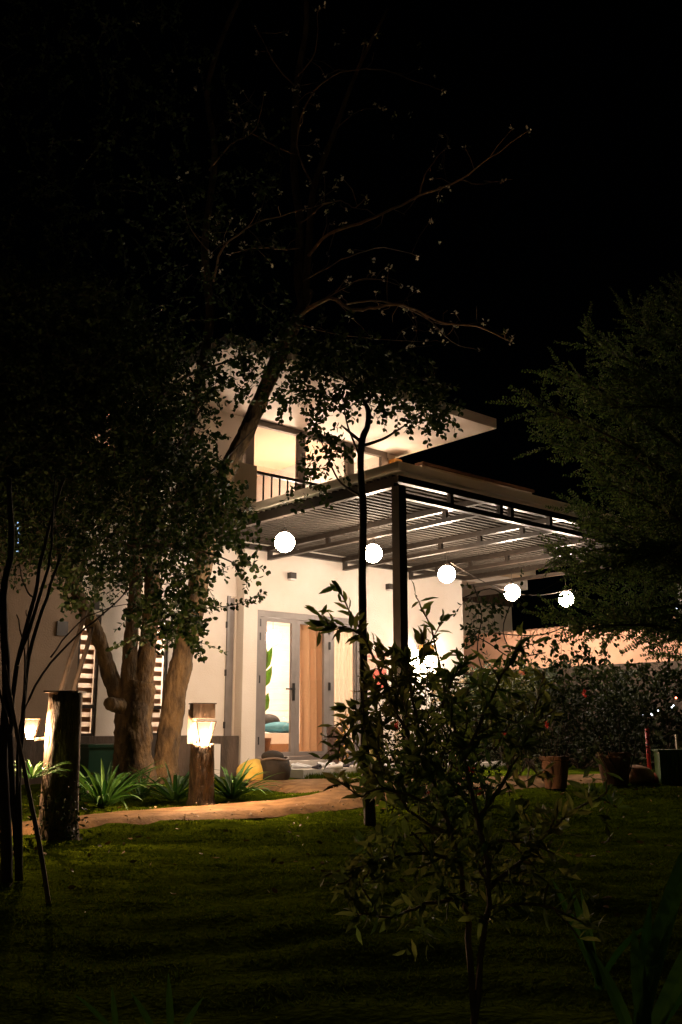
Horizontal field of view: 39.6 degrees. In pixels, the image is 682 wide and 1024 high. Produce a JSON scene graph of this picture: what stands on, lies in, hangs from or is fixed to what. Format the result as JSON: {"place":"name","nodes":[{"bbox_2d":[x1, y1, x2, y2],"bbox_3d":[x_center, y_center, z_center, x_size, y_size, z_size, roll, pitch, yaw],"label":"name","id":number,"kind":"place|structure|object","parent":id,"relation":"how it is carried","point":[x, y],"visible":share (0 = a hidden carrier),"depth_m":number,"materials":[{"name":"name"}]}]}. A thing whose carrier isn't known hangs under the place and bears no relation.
{"place":"outdoors","nodes":[
{"label":"outdoors","id":0,"kind":"place"},
{"bbox_2d":[214,744,220,776],"bbox_3d":[-1.847,3.619,13.816,0.130,0.460,0.120,11,-17,-40],"label":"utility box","id":1,"kind":"object","parent":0,"point":[217,749],"visible":0.43,"depth_m":13.78,"materials":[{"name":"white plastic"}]},
{"bbox_2d":[246,778,359,792],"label":"branch path","id":2,"kind":"structure","parent":0,"point":[300,785],"depth_m":11.67,"materials":[{"name":"soil"}]},
{"bbox_2d":[260,750,290,779],"bbox_3d":[-0.871,3.342,12.468,0.430,0.409,0.430,0,-13,0],"label":"garden sack","id":3,"kind":"object","parent":2,"relation":"on","point":[272,762],"visible":0.93,"depth_m":12.31,"materials":[{"name":"fabric"}]},
{"bbox_2d":[334,772,360,781],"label":"strap plant","id":4,"kind":"object","parent":2,"relation":"on","point":[342,776],"visible":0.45,"depth_m":12.23,"materials":[{"name":"green plant"}]},
{"bbox_2d":[11,774,601,835],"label":"path","id":5,"kind":"structure","parent":0,"point":[328,799],"depth_m":9.47,"materials":[{"name":"soil"}]},
{"bbox_2d":[95,774,579,821],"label":"pebbles","id":6,"kind":"object","parent":5,"relation":"on","point":[267,800],"visible":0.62,"depth_m":9.63,"materials":[{"name":"stone"}]},
{"bbox_2d":[0,764,681,1023],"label":"lawn","id":7,"kind":"structure","parent":0,"point":[334,1012],"depth_m":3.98,"materials":[{"name":"plant"}]},
{"bbox_2d":[2,665,50,903],"bbox_3d":[-1.677,1.413,5.076,0.058,1.208,0.718,12,-17,-43],"label":"stake","id":8,"kind":"object","parent":7,"relation":"on","point":[32,812],"visible":1,"depth_m":5.07,"materials":[{"name":"brown wood"}]},
{"bbox_2d":[14,760,72,778],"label":"strap plant","id":9,"kind":"object","parent":7,"relation":"on","point":[34,774],"visible":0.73,"depth_m":7.02,"materials":[{"name":"green plant"}]},
{"bbox_2d":[24,690,86,840],"bbox_3d":[-2.239,1.963,7.323,0.476,1.142,0.368,0,-13,0],"label":"bollard lamp","id":10,"kind":"object","parent":7,"relation":"on","point":[62,738],"visible":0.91,"depth_m":7.26,"materials":[{"name":"brown wood"}]},
{"bbox_2d":[25,765,111,840],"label":"creeper","id":11,"kind":"object","parent":10,"relation":"attached to","point":[70,834],"visible":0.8,"depth_m":7.12,"materials":[{"name":"green plant"}]},
{"bbox_2d":[38,784,92,799],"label":"strap plant","id":12,"kind":"object","parent":7,"relation":"on","point":[82,791],"visible":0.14,"depth_m":10.11,"materials":[{"name":"green plant"}]},
{"bbox_2d":[0,477,141,882],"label":"bare shrub","id":13,"kind":"object","parent":7,"relation":"on","point":[10,803],"visible":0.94,"depth_m":5.68,"materials":[{"name":"brown plant"}]},
{"bbox_2d":[59,610,87,689],"bbox_3d":[-2.339,1.748,8.012,0.286,1.847,0.040,0,-13,0],"label":"stake","id":14,"kind":"object","parent":7,"relation":"on","point":[70,657],"visible":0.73,"depth_m":8.12,"materials":[{"name":"brown plant"}]},
{"bbox_2d":[72,627,93,689],"bbox_3d":[-2.248,1.819,7.996,0.238,1.700,0.041,0,-13,0],"label":"stake","id":15,"kind":"object","parent":7,"relation":"on","point":[83,656],"visible":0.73,"depth_m":8.11,"materials":[{"name":"brown wood"}]},
{"bbox_2d":[79,744,113,783],"bbox_3d":[-3.129,3.397,12.830,0.910,0.500,0.510,11,-17,-40],"label":"planter box","id":16,"kind":"object","parent":7,"relation":"on","point":[92,756],"visible":0.29,"depth_m":12.51,"materials":[{"name":"green plastic"}]},
{"bbox_2d":[75,987,118,1023],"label":"strap plant","id":17,"kind":"object","parent":7,"relation":"on","point":[98,1015],"visible":1,"depth_m":2.21,"materials":[{"name":"green plant"}]},
{"bbox_2d":[79,759,165,809],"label":"strap plant","id":18,"kind":"object","parent":7,"relation":"on","point":[104,792],"visible":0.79,"depth_m":9.91,"materials":[{"name":"green plant"}]},
{"bbox_2d":[123,770,178,799],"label":"strap plant","id":19,"kind":"object","parent":7,"relation":"on","point":[141,789],"visible":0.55,"depth_m":10.55,"materials":[{"name":"green plant"}]},
{"bbox_2d":[0,0,310,789],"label":"tree","id":20,"kind":"object","parent":7,"relation":"on","point":[82,415],"visible":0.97,"depth_m":10.95,"materials":[{"name":"green plant"}]},
{"bbox_2d":[131,973,203,1023],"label":"strap plant","id":21,"kind":"object","parent":7,"relation":"on","point":[169,1012],"visible":1,"depth_m":2.19,"materials":[{"name":"green plant"}]},
{"bbox_2d":[125,761,223,800],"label":"strap plant","id":22,"kind":"object","parent":7,"relation":"on","point":[176,791],"visible":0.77,"depth_m":10.38,"materials":[{"name":"green plant"}]},
{"bbox_2d":[186,703,216,805],"bbox_3d":[-1.500,2.606,10.175,0.343,1.088,0.395,0,-13,0],"label":"bollard lamp","id":23,"kind":"object","parent":7,"relation":"on","point":[201,778],"visible":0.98,"depth_m":10.11,"materials":[{"name":"brown wood"}]},
{"bbox_2d":[214,760,283,798],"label":"strap plant","id":24,"kind":"object","parent":7,"relation":"on","point":[234,788],"visible":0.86,"depth_m":10.55,"materials":[{"name":"green plant"}]},
{"bbox_2d":[236,759,262,780],"bbox_3d":[-1.151,3.447,12.436,0.404,0.404,0.413,9,-16,-35],"label":"bean bag","id":25,"kind":"object","parent":7,"relation":"on","point":[256,766],"visible":0.51,"depth_m":12.29,"materials":[{"name":"yellow fabric"}]},
{"bbox_2d":[0,328,535,784],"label":"house","id":26,"kind":"structure","parent":7,"relation":"on","point":[232,685],"depth_m":15.57,"materials":[{"name":"paint"}]},
{"bbox_2d":[77,614,100,735],"bbox_3d":[-3.603,2.291,13.384,0.330,1.700,0.093,11,-17,-40],"label":"window","id":27,"kind":"structure","parent":26,"relation":"in","point":[86,677],"depth_m":13.40,"materials":[{"name":"wood"}]},
{"bbox_2d":[152,620,168,735],"bbox_3d":[-2.750,2.456,14.114,0.300,1.700,0.093,11,-17,-40],"label":"window","id":28,"kind":"structure","parent":26,"relation":"in","point":[158,664],"depth_m":14.16,"materials":[{"name":"wood"}]},
{"bbox_2d":[223,596,234,735],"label":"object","id":29,"kind":"structure","parent":26,"relation":"in","point":[228,672],"depth_m":14.91,"materials":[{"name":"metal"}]},
{"bbox_2d":[265,648,271,751],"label":"indoor plant","id":30,"kind":"object","parent":26,"relation":"on","point":[268,679],"visible":0.28,"depth_m":17.48,"materials":[{"name":"green plant"}]},
{"bbox_2d":[267,630,279,643],"bbox_3d":[-1.362,2.385,18.974,0.280,0.530,0.280,0,-13,0],"label":"room lamp","id":31,"kind":"object","parent":26,"relation":"hanging from","point":[273,636],"visible":0.95,"depth_m":18.85,"materials":[{"name":"white glass"}]},
{"bbox_2d":[258,617,295,756],"bbox_3d":[-1.034,2.810,15.281,0.763,2.190,0.110,11,-17,-40],"label":"door","id":32,"kind":"structure","parent":26,"relation":"in","point":[263,620],"depth_m":15.29,"materials":[{"name":"metal"}]},
{"bbox_2d":[265,732,299,751],"bbox_3d":[-1.168,4.715,19.374,1.900,0.400,1.700,11,-17,-40],"label":"bed","id":33,"kind":"object","parent":26,"relation":"on","point":[279,742],"visible":0.18,"depth_m":18.28,"materials":[{"name":"white fabric"}]},
{"bbox_2d":[265,714,279,723],"bbox_3d":[-1.444,4.184,18.837,0.480,0.336,0.240,0,-13,0],"label":"cushion","id":34,"kind":"object","parent":33,"relation":"on","point":[270,718],"visible":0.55,"depth_m":18.77,"materials":[{"name":"fabric"}]},
{"bbox_2d":[265,722,288,732],"bbox_3d":[-1.214,4.267,18.752,0.748,0.231,0.408,0,-13,0],"label":"pillow","id":35,"kind":"object","parent":33,"relation":"on","point":[277,727],"visible":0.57,"depth_m":18.59,"materials":[{"name":"teal fabric"}]},
{"bbox_2d":[287,572,296,580],"bbox_3d":[-0.814,1.073,15.738,0.120,0.130,0.098,11,-17,-40],"label":"wall spotlight","id":36,"kind":"object","parent":26,"relation":"attached to","point":[291,576],"depth_m":15.71,"materials":[{"name":"metal"}]},
{"bbox_2d":[300,624,321,751],"bbox_3d":[-0.441,2.934,16.128,0.702,2.390,0.203,11,-16,-39],"label":"curtain","id":37,"kind":"object","parent":26,"relation":"hanging from","point":[310,691],"visible":0.58,"depth_m":16.02,"materials":[{"name":"brown fabric"}]},
{"bbox_2d":[295,620,330,755],"bbox_3d":[-0.477,2.922,15.777,0.738,2.190,0.080,11,-17,-40],"label":"door","id":38,"kind":"structure","parent":26,"relation":"in","point":[326,645],"depth_m":15.79,"materials":[{"name":"metal"}]},
{"bbox_2d":[243,416,387,489],"bbox_3d":[-0.423,-0.267,18.520,3.680,2.545,0.100,11,-17,-40],"label":"window","id":39,"kind":"structure","parent":26,"relation":"in","point":[248,457],"depth_m":18.32,"materials":[{"name":"brown"}]},
{"bbox_2d":[329,624,355,754],"bbox_3d":[0.013,3.020,16.212,0.613,2.190,0.055,11,-17,-40],"label":"door","id":40,"kind":"structure","parent":26,"relation":"in","point":[331,652],"depth_m":16.14,"materials":[{"name":"metal"}]},
{"bbox_2d":[334,629,352,749],"bbox_3d":[0.036,3.036,16.581,0.550,2.390,0.050,11,-17,-40],"label":"curtain","id":41,"kind":"object","parent":26,"relation":"hanging from","point":[343,672],"visible":0.34,"depth_m":16.64,"materials":[{"name":"beige fabric"}]},
{"bbox_2d":[367,651,388,687],"bbox_3d":[0.649,2.785,16.721,0.540,0.640,0.018,11,-17,-40],"label":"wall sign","id":42,"kind":"object","parent":26,"relation":"attached to","point":[372,665],"visible":0.26,"depth_m":16.68,"materials":[{"name":"orange"}]},
{"bbox_2d":[385,583,392,591],"bbox_3d":[0.885,1.371,17.198,0.120,0.130,0.098,11,-17,-40],"label":"wall spotlight","id":43,"kind":"object","parent":26,"relation":"attached to","point":[389,587],"depth_m":17.16,"materials":[{"name":"metal"}]},
{"bbox_2d":[389,458,401,462],"bbox_3d":[1.139,-0.878,19.895,0.200,0.440,0.217,11,-17,-40],"label":"wall sconce","id":44,"kind":"object","parent":26,"relation":"attached to","point":[393,460],"depth_m":19.85,"materials":[{"name":"brown wood"}]},
{"bbox_2d":[419,645,433,669],"bbox_3d":[1.571,2.671,17.441,0.200,0.440,0.217,11,-17,-40],"label":"wall sconce","id":45,"kind":"object","parent":26,"relation":"attached to","point":[422,666],"depth_m":17.44,"materials":[{"name":"white glass"}]},
{"bbox_2d":[132,0,530,783],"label":"tree","id":46,"kind":"object","parent":7,"relation":"on","point":[170,726],"visible":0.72,"depth_m":13.64,"materials":[{"name":"brown plant"}]},
{"bbox_2d":[9,780,678,917],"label":"fallen leaves","id":47,"kind":"object","parent":7,"relation":"on","point":[274,890],"visible":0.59,"depth_m":6.21,"materials":[{"name":"brown plant"}]},
{"bbox_2d":[264,305,465,825],"bbox_3d":[0.248,0.313,8.824,2.014,5.074,1.332,0,-13,0],"label":"tree","id":48,"kind":"object","parent":7,"relation":"on","point":[358,393],"visible":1,"depth_m":8.96,"materials":[{"name":"green plant"}]},
{"bbox_2d":[290,760,504,778],"bbox_3d":[0.866,4.238,15.705,4.900,0.120,1.318,11,-17,-40],"label":"porch","id":49,"kind":"object","parent":7,"relation":"on","point":[298,772],"visible":0.14,"depth_m":13.90,"materials":[{"name":"concrete"}]},
{"bbox_2d":[290,763,307,767],"bbox_3d":[-0.626,3.782,14.139,0.270,0.079,0.092,7,-15,-30],"label":"shoe","id":50,"kind":"object","parent":49,"relation":"on","point":[293,765],"visible":0.94,"depth_m":14.09,"materials":[{"name":"white fabric"}]},
{"bbox_2d":[311,764,321,768],"bbox_3d":[-0.359,3.748,13.986,0.092,0.079,0.270,5,-14,-23],"label":"shoe","id":51,"kind":"object","parent":49,"relation":"on","point":[318,766],"visible":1,"depth_m":13.88,"materials":[{"name":"grey fabric"}]},
{"bbox_2d":[325,763,342,768],"bbox_3d":[-0.108,3.766,14.067,0.272,0.079,0.097,0,-13,0],"label":"shoe","id":52,"kind":"object","parent":49,"relation":"on","point":[338,766],"visible":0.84,"depth_m":14.04,"materials":[{"name":"white fabric"}]},
{"bbox_2d":[327,727,345,763],"bbox_3d":[-0.075,3.774,15.292,0.320,0.600,0.320,0,-13,0],"label":"basket","id":53,"kind":"object","parent":49,"relation":"on","point":[331,741],"visible":0.34,"depth_m":15.20,"materials":[{"name":"brown wicker"}]},
{"bbox_2d":[289,758,389,765],"bbox_3d":[-0.253,4.066,15.404,2.620,0.077,0.336,11,-17,-40],"label":"porch step","id":54,"kind":"object","parent":49,"relation":"on","point":[311,762],"visible":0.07,"depth_m":15.03,"materials":[{"name":"tile"}]},
{"bbox_2d":[335,714,348,760],"bbox_3d":[0.019,3.619,15.139,0.276,0.779,0.048,11,-17,-40],"label":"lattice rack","id":55,"kind":"object","parent":49,"relation":"on","point":[343,732],"visible":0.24,"depth_m":15.16,"materials":[{"name":"brown wood"}]},
{"bbox_2d":[182,461,681,800],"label":"pergola","id":56,"kind":"object","parent":7,"relation":"on","point":[421,520],"visible":0.59,"depth_m":13.35,"materials":[{"name":"metal"}]},
{"bbox_2d":[275,528,294,551],"bbox_3d":[-0.746,0.295,12.568,0.264,0.482,0.264,0,-13,0],"label":"globe lamp","id":57,"kind":"object","parent":56,"relation":"hanging from","point":[286,539],"visible":0.98,"depth_m":12.46,"materials":[{"name":"white glass"}]},
{"bbox_2d":[366,529,381,562],"bbox_3d":[0.457,0.487,13.606,0.264,0.482,0.264,0,-13,0],"label":"globe lamp","id":58,"kind":"object","parent":56,"relation":"hanging from","point":[373,552],"visible":0.97,"depth_m":13.49,"materials":[{"name":"glass"}]},
{"bbox_2d":[438,552,454,582],"bbox_3d":[1.623,0.848,14.572,0.264,0.482,0.264,0,-13,0],"label":"globe lamp","id":59,"kind":"object","parent":56,"relation":"hanging from","point":[446,573],"visible":1,"depth_m":14.46,"materials":[{"name":"glass"}]},
{"bbox_2d":[451,563,570,595],"bbox_3d":[2.871,1.176,15.620,3.124,0.357,0.015,11,-17,-40],"label":"light cable","id":60,"kind":"object","parent":56,"relation":"hanging from","point":[499,588],"visible":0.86,"depth_m":15.24,"materials":[{"name":"black plastic"}]},
{"bbox_2d":[504,571,519,600],"bbox_3d":[2.803,1.212,15.552,0.264,0.482,0.264,0,-13,0],"label":"globe lamp","id":61,"kind":"object","parent":56,"relation":"hanging from","point":[513,589],"visible":0.85,"depth_m":15.44,"materials":[{"name":"glass"}]},
{"bbox_2d":[559,582,572,606],"bbox_3d":[3.916,1.406,16.508,0.264,0.482,0.264,0,-13,0],"label":"globe lamp","id":62,"kind":"object","parent":56,"relation":"hanging from","point":[561,602],"visible":0.46,"depth_m":16.41,"materials":[{"name":"glass"}]},
{"bbox_2d":[373,656,520,814],"bbox_3d":[1.043,2.306,9.661,1.676,1.754,1.934,0,-13,0],"label":"bush","id":63,"kind":"object","parent":7,"relation":"on","point":[454,793],"visible":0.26,"depth_m":9.38,"materials":[{"name":"green plant"}]},
{"bbox_2d":[420,660,481,783],"bbox_3d":[1.279,2.555,11.300,0.962,1.618,1.126,0,-13,0],"label":"bush","id":64,"kind":"object","parent":7,"relation":"on","point":[461,681],"visible":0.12,"depth_m":11.13,"materials":[{"name":"green plant"}]},
{"bbox_2d":[304,580,631,1023],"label":"shrub","id":65,"kind":"object","parent":7,"relation":"on","point":[426,768],"visible":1,"depth_m":3.05,"materials":[{"name":"green plant"}]},
{"bbox_2d":[458,650,557,768],"bbox_3d":[3.022,3.743,17.362,2.041,2.320,1.946,0,-13,0],"label":"hedge","id":66,"kind":"object","parent":7,"relation":"on","point":[495,757],"visible":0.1,"depth_m":17.17,"materials":[{"name":"green plant"}]},
{"bbox_2d":[473,658,554,775],"bbox_3d":[2.495,2.960,13.667,1.154,1.778,1.616,-1,-13,6],"label":"bush","id":67,"kind":"object","parent":7,"relation":"on","point":[519,671],"visible":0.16,"depth_m":13.56,"materials":[{"name":"green plant"}]},
{"bbox_2d":[539,755,569,788],"bbox_3d":[2.624,3.187,11.620,0.363,0.384,0.363,0,-13,0],"label":"flower pot","id":68,"kind":"object","parent":7,"relation":"on","point":[558,769],"visible":0.94,"depth_m":11.49,"materials":[{"name":"ceramic"}]},
{"bbox_2d":[494,671,614,781],"bbox_3d":[2.658,2.715,11.830,1.665,1.491,1.372,0,-13,0],"label":"bush","id":69,"kind":"object","parent":68,"relation":"in","point":[557,720],"visible":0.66,"depth_m":11.74,"materials":[{"name":"green plant"}]},
{"bbox_2d":[463,616,681,766],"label":"boundary wall","id":70,"kind":"structure","parent":7,"relation":"on","point":[617,658],"depth_m":18.16,"materials":[{"name":"beige paint"}]},
{"bbox_2d":[452,569,681,700],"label":"climbing vine","id":71,"kind":"object","parent":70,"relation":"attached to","point":[585,647],"visible":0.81,"depth_m":9.21,"materials":[{"name":"green plant"}]},
{"bbox_2d":[521,655,635,769],"bbox_3d":[4.129,3.567,16.565,2.232,2.196,1.887,0,-13,0],"label":"hedge","id":72,"kind":"object","parent":7,"relation":"on","point":[583,760],"visible":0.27,"depth_m":16.34,"materials":[{"name":"green plant"}]},
{"bbox_2d":[485,271,681,661],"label":"tree","id":73,"kind":"object","parent":7,"relation":"on","point":[660,495],"visible":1,"depth_m":7.94,"materials":[{"name":"green plant"}]},
{"bbox_2d":[552,879,642,989],"bbox_3d":[0.890,1.411,3.173,0.356,0.356,0.046,2,-13,-9],"label":"strap plant","id":74,"kind":"object","parent":7,"relation":"on","point":[587,948],"visible":0.74,"depth_m":3.16,"materials":[{"name":"green plant"}]},
{"bbox_2d":[596,751,631,785],"bbox_3d":[3.477,3.258,12.050,0.440,0.404,0.440,0,-13,0],"label":"flower pot","id":75,"kind":"object","parent":7,"relation":"on","point":[619,765],"visible":0.77,"depth_m":11.89,"materials":[{"name":"ceramic"}]},
{"bbox_2d":[581,670,656,785],"bbox_3d":[3.558,2.780,12.127,0.989,1.473,1.392,-3,-13,13],"label":"bush","id":76,"kind":"object","parent":75,"relation":"in","point":[618,727],"visible":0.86,"depth_m":12.01,"materials":[{"name":"green plant"}]},
{"bbox_2d":[590,651,681,772],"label":"hedge","id":77,"kind":"object","parent":7,"relation":"on","point":[658,739],"visible":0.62,"depth_m":15.06,"materials":[{"name":"green plant"}]},
{"bbox_2d":[592,850,681,1023],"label":"strap plant","id":78,"kind":"object","parent":7,"relation":"on","point":[648,955],"visible":1,"depth_m":2.40,"materials":[{"name":"green plant"}]},
{"bbox_2d":[629,765,654,783],"bbox_3d":[3.846,3.407,12.293,0.409,0.249,0.324,0,-13,0],"label":"stone","id":79,"kind":"object","parent":7,"relation":"on","point":[638,774],"visible":0.7,"depth_m":12.18,"materials":[{"name":"stone"}]},
{"bbox_2d":[645,728,657,782],"bbox_3d":[4.056,3.190,12.502,0.340,0.720,0.340,0,-13,0],"label":"red post","id":80,"kind":"object","parent":7,"relation":"on","point":[655,780],"visible":0.28,"depth_m":12.47,"materials":[{"name":"red metal"}]},
{"bbox_2d":[651,749,681,783],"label":"planter","id":81,"kind":"object","parent":7,"relation":"on","point":[668,765],"visible":0.98,"depth_m":12.22,"materials":[{"name":"green paint"}]},
{"bbox_2d":[675,735,681,748],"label":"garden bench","id":82,"kind":"object","parent":7,"relation":"on","point":[677,742],"visible":0.41,"depth_m":12.56,"materials":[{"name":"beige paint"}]},
{"bbox_2d":[0,0,681,630],"label":"sky","id":83,"kind":"structure","parent":0,"point":[592,203],"materials":[{"name":"black"}]},
{"bbox_2d":[369,722,384,781],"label":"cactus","id":84,"kind":"object","parent":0,"point":[374,758],"visible":0.09,"depth_m":11.07,"materials":[{"name":"plant"}]}
]}

